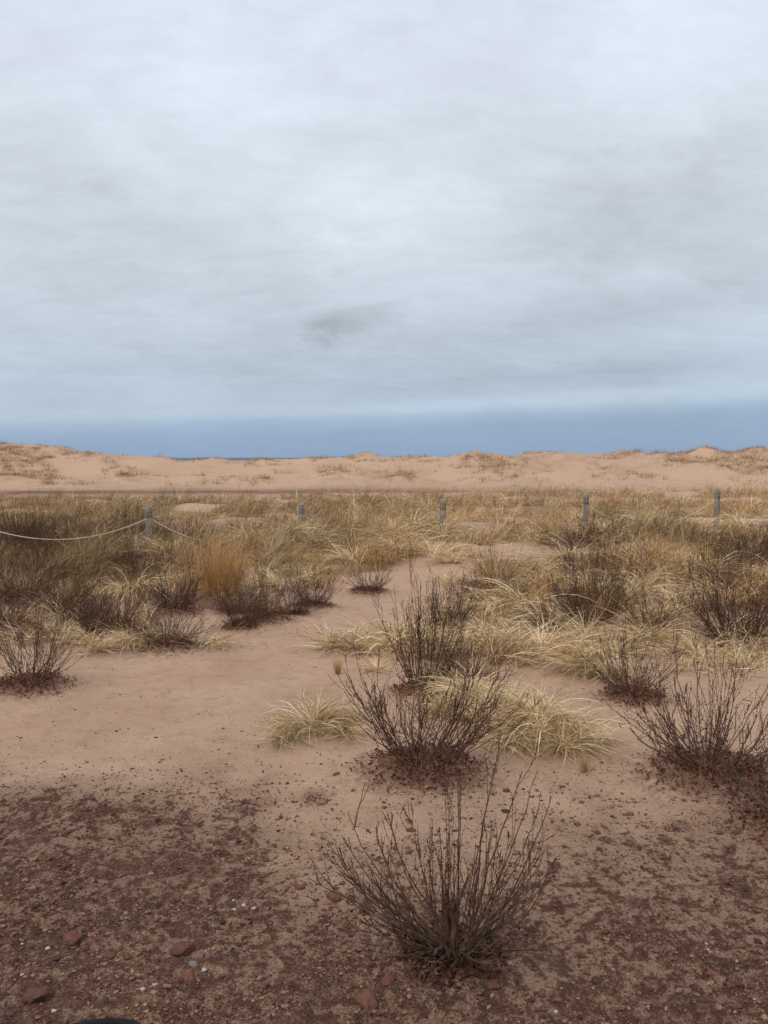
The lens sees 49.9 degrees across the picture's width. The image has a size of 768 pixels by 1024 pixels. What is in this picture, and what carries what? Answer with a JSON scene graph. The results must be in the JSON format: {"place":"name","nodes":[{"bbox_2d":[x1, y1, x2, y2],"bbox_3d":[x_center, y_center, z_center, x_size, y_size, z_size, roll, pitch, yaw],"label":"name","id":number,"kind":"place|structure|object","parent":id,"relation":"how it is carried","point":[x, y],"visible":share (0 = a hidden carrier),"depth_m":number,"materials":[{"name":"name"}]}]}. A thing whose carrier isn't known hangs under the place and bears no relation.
{"place":"outdoors","nodes":[
{"label":"outdoors","id":0,"kind":"place"},
{"bbox_2d":[0,444,767,1023],"bbox_3d":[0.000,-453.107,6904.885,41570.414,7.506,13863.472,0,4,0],"label":"ground","id":1,"kind":"structure","parent":0,"point":[266,674],"depth_m":3.84,"materials":[{"name":"beige sand"}]},
{"bbox_2d":[0,558,48,627],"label":"shrub","id":2,"kind":"object","parent":1,"relation":"on","point":[11,617],"visible":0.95,"depth_m":7.58,"materials":[{"name":"brown plant"}]},
{"bbox_2d":[0,509,52,547],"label":"shrub","id":3,"kind":"object","parent":1,"relation":"on","point":[12,538],"visible":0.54,"depth_m":15.12,"materials":[{"name":"brown plant"}]},
{"bbox_2d":[0,539,71,604],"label":"shrub","id":4,"kind":"object","parent":1,"relation":"on","point":[21,581],"visible":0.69,"depth_m":9.20,"materials":[{"name":"brown plant"}]},
{"bbox_2d":[22,985,50,1004],"bbox_3d":[-1.036,1.446,2.467,0.063,0.035,0.081,2,4,29],"label":"rock","id":5,"kind":"object","parent":1,"relation":"on","point":[30,996],"visible":1,"depth_m":2.45,"materials":[{"name":"stone"}]},
{"bbox_2d":[0,575,91,688],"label":"shrub","id":6,"kind":"object","parent":1,"relation":"on","point":[33,668],"visible":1,"depth_m":5.68,"materials":[{"name":"brown plant"}]},
{"bbox_2d":[0,537,91,581],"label":"shrub","id":7,"kind":"object","parent":1,"relation":"on","point":[43,560],"visible":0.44,"depth_m":10.99,"materials":[{"name":"brown plant"}]},
{"bbox_2d":[6,523,90,555],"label":"shrub","id":8,"kind":"object","parent":1,"relation":"on","point":[44,534],"visible":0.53,"depth_m":13.92,"materials":[{"name":"brown plant"}]},
{"bbox_2d":[13,510,87,549],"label":"shrub","id":9,"kind":"object","parent":1,"relation":"on","point":[64,533],"visible":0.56,"depth_m":14.61,"materials":[{"name":"brown plant"}]},
{"bbox_2d":[14,560,110,609],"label":"shrub","id":10,"kind":"object","parent":1,"relation":"on","point":[54,583],"visible":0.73,"depth_m":8.82,"materials":[{"name":"brown plant"}]},
{"bbox_2d":[26,568,123,620],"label":"shrub","id":11,"kind":"object","parent":1,"relation":"on","point":[63,607],"visible":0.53,"depth_m":8.16,"materials":[{"name":"brown plant"}]},
{"bbox_2d":[34,616,129,648],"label":"grass tussock","id":12,"kind":"object","parent":1,"relation":"on","point":[82,639],"depth_m":6.93,"materials":[{"name":"plant"}]},
{"bbox_2d":[53,622,140,656],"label":"grass tussock","id":13,"kind":"object","parent":1,"relation":"on","point":[97,647],"depth_m":6.60,"materials":[{"name":"plant"}]},
{"bbox_2d":[60,570,157,633],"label":"shrub","id":14,"kind":"object","parent":1,"relation":"on","point":[97,628],"visible":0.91,"depth_m":7.25,"materials":[{"name":"brown plant"}]},
{"bbox_2d":[86,544,173,590],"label":"shrub","id":15,"kind":"object","parent":1,"relation":"on","point":[128,569],"visible":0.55,"depth_m":10.00,"materials":[{"name":"brown plant"}]},
{"bbox_2d":[94,562,182,602],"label":"grass tussock","id":16,"kind":"object","parent":1,"relation":"on","point":[132,589],"depth_m":9.00,"materials":[{"name":"plant"}]},
{"bbox_2d":[86,621,200,655],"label":"grass tussock","id":17,"kind":"object","parent":1,"relation":"on","point":[139,641],"depth_m":6.73,"materials":[{"name":"plant"}]},
{"bbox_2d":[114,543,177,573],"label":"shrub","id":18,"kind":"object","parent":1,"relation":"on","point":[141,563],"visible":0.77,"depth_m":11.32,"materials":[{"name":"brown plant"}]},
{"bbox_2d":[103,588,227,645],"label":"shrub","id":19,"kind":"object","parent":1,"relation":"on","point":[176,637],"visible":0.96,"depth_m":6.74,"materials":[{"name":"brown plant"}]},
{"bbox_2d":[135,548,211,611],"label":"shrub","id":20,"kind":"object","parent":1,"relation":"on","point":[187,601],"visible":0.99,"depth_m":8.34,"materials":[{"name":"brown plant"}]},
{"bbox_2d":[171,528,248,595],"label":"grass tussock","id":21,"kind":"object","parent":1,"relation":"on","point":[206,586],"depth_m":9.13,"materials":[{"name":"plant"}]},
{"bbox_2d":[194,568,274,613],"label":"shrub","id":22,"kind":"object","parent":1,"relation":"on","point":[232,603],"visible":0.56,"depth_m":8.55,"materials":[{"name":"brown plant"}]},
{"bbox_2d":[196,529,278,599],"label":"grass tussock","id":23,"kind":"object","parent":1,"relation":"on","point":[226,575],"depth_m":9.04,"materials":[{"name":"plant"}]},
{"bbox_2d":[208,586,275,625],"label":"shrub","id":24,"kind":"object","parent":1,"relation":"on","point":[245,614],"visible":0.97,"depth_m":7.78,"materials":[{"name":"brown plant"}]},
{"bbox_2d":[227,546,313,616],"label":"shrub","id":25,"kind":"object","parent":1,"relation":"on","point":[276,606],"visible":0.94,"depth_m":8.10,"materials":[{"name":"brown plant"}]},
{"bbox_2d":[242,562,312,589],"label":"grass tussock","id":26,"kind":"object","parent":1,"relation":"on","point":[268,584],"depth_m":9.69,"materials":[{"name":"plant"}]},
{"bbox_2d":[245,698,323,756],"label":"grass tussock","id":27,"kind":"object","parent":1,"relation":"on","point":[279,737],"depth_m":4.58,"materials":[{"name":"plant"}]},
{"bbox_2d":[259,576,326,613],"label":"shrub","id":28,"kind":"object","parent":1,"relation":"on","point":[299,608],"visible":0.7,"depth_m":8.38,"materials":[{"name":"brown plant"}]},
{"bbox_2d":[255,703,332,744],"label":"grass tussock","id":29,"kind":"object","parent":1,"relation":"on","point":[287,722],"depth_m":4.66,"materials":[{"name":"plant"}]},
{"bbox_2d":[251,507,341,543],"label":"grass tussock","id":30,"kind":"object","parent":1,"relation":"on","point":[298,531],"depth_m":13.08,"materials":[{"name":"plant"}]},
{"bbox_2d":[273,563,346,605],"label":"shrub","id":31,"kind":"object","parent":1,"relation":"on","point":[319,595],"visible":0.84,"depth_m":8.75,"materials":[{"name":"brown plant"}]},
{"bbox_2d":[250,678,370,748],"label":"grass tussock","id":32,"kind":"object","parent":1,"relation":"on","point":[325,712],"depth_m":4.69,"materials":[{"name":"plant"}]},
{"bbox_2d":[280,561,346,589],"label":"grass tussock","id":33,"kind":"object","parent":1,"relation":"on","point":[306,576],"depth_m":10.02,"materials":[{"name":"plant"}]},
{"bbox_2d":[272,690,373,732],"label":"grass tussock","id":34,"kind":"object","parent":1,"relation":"on","point":[347,711],"depth_m":4.83,"materials":[{"name":"plant"}]},
{"bbox_2d":[277,612,399,654],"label":"grass tussock","id":35,"kind":"object","parent":1,"relation":"on","point":[323,644],"depth_m":6.67,"materials":[{"name":"plant"}]},
{"bbox_2d":[298,680,388,747],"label":"grass tussock","id":36,"kind":"object","parent":1,"relation":"on","point":[346,728],"depth_m":4.61,"materials":[{"name":"plant"}]},
{"bbox_2d":[307,516,388,553],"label":"grass tussock","id":37,"kind":"object","parent":1,"relation":"on","point":[342,540],"depth_m":12.80,"materials":[{"name":"plant"}]},
{"bbox_2d":[309,534,410,565],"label":"grass tussock","id":38,"kind":"object","parent":1,"relation":"on","point":[343,557],"depth_m":11.81,"materials":[{"name":"plant"}]},
{"bbox_2d":[328,615,398,647],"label":"grass tussock","id":39,"kind":"object","parent":1,"relation":"on","point":[360,632],"depth_m":6.87,"materials":[{"name":"plant"}]},
{"bbox_2d":[356,989,377,1010],"bbox_3d":[-0.050,1.442,2.430,0.057,0.050,0.097,-1,4,-16],"label":"rock","id":40,"kind":"object","parent":1,"relation":"on","point":[365,998],"visible":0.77,"depth_m":2.42,"materials":[{"name":"stone"}]},
{"bbox_2d":[341,555,397,591],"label":"shrub","id":41,"kind":"object","parent":1,"relation":"on","point":[359,587],"visible":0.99,"depth_m":9.76,"materials":[{"name":"brown plant"}]},
{"bbox_2d":[329,622,422,659],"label":"grass tussock","id":42,"kind":"object","parent":1,"relation":"on","point":[378,647],"depth_m":6.52,"materials":[{"name":"plant"}]},
{"bbox_2d":[0,488,766,551],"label":"rope fence","id":43,"kind":"object","parent":1,"relation":"on","point":[585,511],"visible":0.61,"depth_m":13.99,"materials":[{"name":"grey wood"}]},
{"bbox_2d":[0,439,767,762],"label":"dune grass","id":44,"kind":"structure","parent":1,"relation":"on","point":[271,552],"depth_m":14.19,"materials":[{"name":"beige plant"}]},
{"bbox_2d":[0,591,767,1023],"bbox_3d":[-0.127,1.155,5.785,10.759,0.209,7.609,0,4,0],"label":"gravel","id":45,"kind":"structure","parent":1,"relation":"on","point":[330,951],"depth_m":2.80,"materials":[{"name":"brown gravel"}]},
{"bbox_2d":[0,537,767,853],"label":"leaf litter","id":46,"kind":"object","parent":1,"relation":"on","point":[474,758],"visible":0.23,"depth_m":4.25,"materials":[{"name":"brown plant"}]},
{"bbox_2d":[352,613,441,656],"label":"grass tussock","id":47,"kind":"object","parent":1,"relation":"on","point":[393,630],"depth_m":6.62,"materials":[{"name":"plant"}]},
{"bbox_2d":[365,498,465,531],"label":"grass tussock","id":48,"kind":"object","parent":1,"relation":"on","point":[424,518],"depth_m":15.07,"materials":[{"name":"plant"}]},
{"bbox_2d":[370,548,497,695],"bbox_3d":[0.347,0.702,5.487,0.732,0.956,0.814,-3,5,-34],"label":"shrub","id":49,"kind":"object","parent":1,"relation":"on","point":[409,672],"visible":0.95,"depth_m":5.44,"materials":[{"name":"brown plant"}]},
{"bbox_2d":[329,627,544,779],"bbox_3d":[0.216,0.935,4.160,1.042,0.673,1.074,2,4,25],"label":"shrub","id":50,"kind":"object","parent":1,"relation":"on","point":[420,741],"visible":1,"depth_m":4.09,"materials":[{"name":"brown plant"}]},
{"bbox_2d":[387,674,488,735],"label":"grass tussock","id":51,"kind":"object","parent":1,"relation":"on","point":[435,707],"depth_m":4.96,"materials":[{"name":"plant"}]},
{"bbox_2d":[397,522,484,560],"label":"grass tussock","id":52,"kind":"object","parent":1,"relation":"on","point":[443,550],"depth_m":12.02,"materials":[{"name":"plant"}]},
{"bbox_2d":[306,730,579,988],"bbox_3d":[0.158,1.032,2.610,0.806,0.794,0.780,0,4,0],"label":"shrub","id":53,"kind":"object","parent":1,"relation":"on","point":[447,941],"visible":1,"depth_m":2.57,"materials":[{"name":"brown plant"}]},
{"bbox_2d":[409,508,483,541],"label":"grass tussock","id":54,"kind":"object","parent":1,"relation":"on","point":[450,528],"depth_m":13.50,"materials":[{"name":"plant"}]},
{"bbox_2d":[412,564,487,633],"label":"shrub","id":55,"kind":"object","parent":1,"relation":"on","point":[448,618],"visible":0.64,"depth_m":7.24,"materials":[{"name":"brown plant"}]},
{"bbox_2d":[420,539,479,563],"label":"grass tussock","id":56,"kind":"object","parent":1,"relation":"on","point":[442,558],"depth_m":11.61,"materials":[{"name":"plant"}]},
{"bbox_2d":[395,655,524,716],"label":"grass tussock","id":57,"kind":"object","parent":1,"relation":"on","point":[475,681],"depth_m":5.25,"materials":[{"name":"plant"}]},
{"bbox_2d":[400,666,533,719],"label":"grass tussock","id":58,"kind":"object","parent":1,"relation":"on","point":[446,682],"depth_m":5.10,"materials":[{"name":"plant"}]},
{"bbox_2d":[416,620,521,678],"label":"shrub","id":59,"kind":"object","parent":1,"relation":"on","point":[466,660],"visible":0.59,"depth_m":6.00,"materials":[{"name":"brown plant"}]},
{"bbox_2d":[418,674,543,731],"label":"grass tussock","id":60,"kind":"object","parent":1,"relation":"on","point":[477,709],"depth_m":4.82,"materials":[{"name":"plant"}]},
{"bbox_2d":[437,618,538,657],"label":"grass tussock","id":61,"kind":"object","parent":1,"relation":"on","point":[482,640],"depth_m":6.53,"materials":[{"name":"plant"}]},
{"bbox_2d":[443,593,549,634],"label":"grass tussock","id":62,"kind":"object","parent":1,"relation":"on","point":[499,618],"depth_m":7.46,"materials":[{"name":"plant"}]},
{"bbox_2d":[440,607,561,672],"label":"grass tussock","id":63,"kind":"object","parent":1,"relation":"on","point":[519,657],"depth_m":6.32,"materials":[{"name":"plant"}]},
{"bbox_2d":[447,674,567,725],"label":"grass tussock","id":64,"kind":"object","parent":1,"relation":"on","point":[507,700],"depth_m":4.93,"materials":[{"name":"plant"}]},
{"bbox_2d":[464,705,568,760],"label":"grass tussock","id":65,"kind":"object","parent":1,"relation":"on","point":[522,744],"depth_m":4.45,"materials":[{"name":"plant"}]},
{"bbox_2d":[440,568,596,627],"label":"grass tussock","id":66,"kind":"object","parent":1,"relation":"on","point":[491,604],"depth_m":7.77,"materials":[{"name":"plant"}]},
{"bbox_2d":[440,663,596,758],"bbox_3d":[0.761,1.064,4.672,0.936,0.361,1.092,-1,4,-19],"label":"grass tussock","id":67,"kind":"object","parent":1,"relation":"on","point":[506,725],"depth_m":4.56,"materials":[{"name":"plant"}]},
{"bbox_2d":[471,574,577,621],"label":"grass tussock","id":68,"kind":"object","parent":1,"relation":"on","point":[502,599],"depth_m":7.85,"materials":[{"name":"plant"}]},
{"bbox_2d":[495,547,568,578],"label":"grass tussock","id":69,"kind":"object","parent":1,"relation":"on","point":[536,566],"depth_m":10.15,"materials":[{"name":"plant"}]},
{"bbox_2d":[473,604,609,664],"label":"grass tussock","id":70,"kind":"object","parent":1,"relation":"on","point":[543,646],"depth_m":6.40,"materials":[{"name":"plant"}]},
{"bbox_2d":[495,593,595,629],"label":"grass tussock","id":71,"kind":"object","parent":1,"relation":"on","point":[532,617],"depth_m":7.67,"materials":[{"name":"plant"}]},
{"bbox_2d":[475,672,619,753],"bbox_3d":[0.926,1.082,4.651,0.948,0.335,1.094,2,4,23],"label":"grass tussock","id":72,"kind":"object","parent":1,"relation":"on","point":[543,713],"depth_m":4.63,"materials":[{"name":"plant"}]},
{"bbox_2d":[485,610,620,661],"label":"grass tussock","id":73,"kind":"object","parent":1,"relation":"on","point":[574,639],"depth_m":6.65,"materials":[{"name":"plant"}]},
{"bbox_2d":[511,538,603,567],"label":"grass tussock","id":74,"kind":"object","parent":1,"relation":"on","point":[557,553],"depth_m":10.96,"materials":[{"name":"plant"}]},
{"bbox_2d":[518,575,602,637],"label":"shrub","id":75,"kind":"object","parent":1,"relation":"on","point":[546,615],"visible":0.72,"depth_m":7.39,"materials":[{"name":"brown plant"}]},
{"bbox_2d":[502,703,626,770],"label":"grass tussock","id":76,"kind":"object","parent":1,"relation":"on","point":[566,747],"depth_m":4.39,"materials":[{"name":"plant"}]},
{"bbox_2d":[499,698,645,764],"bbox_3d":[1.015,1.121,4.502,0.881,0.307,0.890,3,5,34],"label":"grass tussock","id":77,"kind":"object","parent":1,"relation":"on","point":[595,738],"depth_m":4.46,"materials":[{"name":"plant"}]},
{"bbox_2d":[522,512,625,546],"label":"shrub","id":78,"kind":"object","parent":1,"relation":"on","point":[570,536],"visible":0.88,"depth_m":13.04,"materials":[{"name":"brown plant"}]},
{"bbox_2d":[509,628,640,678],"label":"grass tussock","id":79,"kind":"object","parent":1,"relation":"on","point":[566,650],"depth_m":6.08,"materials":[{"name":"plant"}]},
{"bbox_2d":[519,690,635,747],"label":"grass tussock","id":80,"kind":"object","parent":1,"relation":"on","point":[563,725],"depth_m":4.61,"materials":[{"name":"plant"}]},
{"bbox_2d":[525,641,630,681],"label":"grass tussock","id":81,"kind":"object","parent":1,"relation":"on","point":[561,662],"depth_m":5.91,"materials":[{"name":"plant"}]},
{"bbox_2d":[542,537,628,577],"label":"shrub","id":82,"kind":"object","parent":1,"relation":"on","point":[588,556],"visible":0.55,"depth_m":10.36,"materials":[{"name":"brown plant"}]},
{"bbox_2d":[543,567,628,618],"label":"shrub","id":83,"kind":"object","parent":1,"relation":"on","point":[587,593],"visible":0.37,"depth_m":8.02,"materials":[{"name":"brown plant"}]},
{"bbox_2d":[534,606,638,645],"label":"grass tussock","id":84,"kind":"object","parent":1,"relation":"on","point":[588,631],"depth_m":7.06,"materials":[{"name":"plant"}]},
{"bbox_2d":[531,541,648,625],"bbox_3d":[1.966,0.671,7.657,1.088,0.817,0.833,3,5,38],"label":"shrub","id":85,"kind":"object","parent":1,"relation":"on","point":[593,604],"visible":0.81,"depth_m":7.57,"materials":[{"name":"brown plant"}]},
{"bbox_2d":[550,541,646,604],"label":"shrub","id":86,"kind":"object","parent":1,"relation":"on","point":[611,578],"visible":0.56,"depth_m":8.57,"materials":[{"name":"brown plant"}]},
{"bbox_2d":[550,632,668,688],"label":"grass tussock","id":87,"kind":"object","parent":1,"relation":"on","point":[630,674],"depth_m":5.80,"materials":[{"name":"plant"}]},
{"bbox_2d":[583,535,667,586],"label":"shrub","id":88,"kind":"object","parent":1,"relation":"on","point":[631,561],"visible":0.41,"depth_m":9.59,"materials":[{"name":"brown plant"}]},
{"bbox_2d":[592,623,664,664],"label":"grass tussock","id":89,"kind":"object","parent":1,"relation":"on","point":[627,647],"depth_m":6.56,"materials":[{"name":"plant"}]},
{"bbox_2d":[575,611,686,655],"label":"grass tussock","id":90,"kind":"object","parent":1,"relation":"on","point":[626,637],"depth_m":6.83,"materials":[{"name":"plant"}]},
{"bbox_2d":[575,609,688,699],"bbox_3d":[1.604,0.904,5.364,0.747,0.545,0.858,5,5,19],"label":"shrub","id":91,"kind":"object","parent":1,"relation":"on","point":[625,672],"visible":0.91,"depth_m":5.40,"materials":[{"name":"brown plant"}]},
{"bbox_2d":[587,559,679,607],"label":"grass tussock","id":92,"kind":"object","parent":1,"relation":"on","point":[636,589],"depth_m":8.60,"materials":[{"name":"plant"}]},
{"bbox_2d":[587,586,712,653],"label":"grass tussock","id":93,"kind":"object","parent":1,"relation":"on","point":[665,635],"depth_m":6.96,"materials":[{"name":"plant"}]},
{"bbox_2d":[609,571,691,634],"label":"shrub","id":94,"kind":"object","parent":1,"relation":"on","point":[650,612],"visible":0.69,"depth_m":7.54,"materials":[{"name":"brown plant"}]},
{"bbox_2d":[619,562,699,589],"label":"grass tussock","id":95,"kind":"object","parent":1,"relation":"on","point":[673,576],"depth_m":9.20,"materials":[{"name":"plant"}]},
{"bbox_2d":[613,586,714,627],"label":"grass tussock","id":96,"kind":"object","parent":1,"relation":"on","point":[662,615],"depth_m":7.89,"materials":[{"name":"plant"}]},
{"bbox_2d":[633,578,712,610],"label":"grass tussock","id":97,"kind":"object","parent":1,"relation":"on","point":[670,597],"depth_m":8.54,"materials":[{"name":"plant"}]},
{"bbox_2d":[591,623,767,786],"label":"shrub","id":98,"kind":"object","parent":1,"relation":"on","point":[690,753],"visible":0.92,"depth_m":4.10,"materials":[{"name":"brown plant"}]},
{"bbox_2d":[649,620,732,661],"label":"grass tussock","id":99,"kind":"object","parent":1,"relation":"on","point":[689,648],"depth_m":6.67,"materials":[{"name":"plant"}]},
{"bbox_2d":[641,546,754,586],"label":"grass tussock","id":100,"kind":"object","parent":1,"relation":"on","point":[699,570],"depth_m":9.38,"materials":[{"name":"plant"}]},
{"bbox_2d":[663,711,767,820],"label":"shrub","id":101,"kind":"object","parent":1,"relation":"on","point":[752,798],"visible":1,"depth_m":3.60,"materials":[{"name":"brown plant"}]},
{"bbox_2d":[665,538,766,596],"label":"shrub","id":102,"kind":"object","parent":1,"relation":"on","point":[725,581],"visible":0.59,"depth_m":8.85,"materials":[{"name":"brown plant"}]},
{"bbox_2d":[669,557,767,642],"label":"shrub","id":103,"kind":"object","parent":1,"relation":"on","point":[719,617],"visible":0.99,"depth_m":7.04,"materials":[{"name":"brown plant"}]},
{"bbox_2d":[675,564,765,606],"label":"grass tussock","id":104,"kind":"object","parent":1,"relation":"on","point":[722,601],"depth_m":8.63,"materials":[{"name":"plant"}]},
{"bbox_2d":[694,503,767,534],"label":"grass tussock","id":105,"kind":"object","parent":1,"relation":"on","point":[732,524],"depth_m":14.23,"materials":[{"name":"plant"}]},
{"bbox_2d":[699,560,767,632],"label":"shrub","id":106,"kind":"object","parent":1,"relation":"on","point":[721,598],"visible":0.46,"depth_m":7.61,"materials":[{"name":"brown plant"}]},
{"bbox_2d":[702,522,767,583],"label":"shrub","id":107,"kind":"object","parent":1,"relation":"on","point":[738,557],"visible":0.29,"depth_m":9.69,"materials":[{"name":"brown plant"}]},
{"bbox_2d":[711,514,767,565],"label":"shrub","id":108,"kind":"object","parent":1,"relation":"on","point":[745,544],"visible":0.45,"depth_m":11.20,"materials":[{"name":"brown plant"}]},
{"bbox_2d":[0,0,767,457],"label":"sky","id":109,"kind":"structure","parent":0,"point":[229,228],"materials":[{"name":"grey"}]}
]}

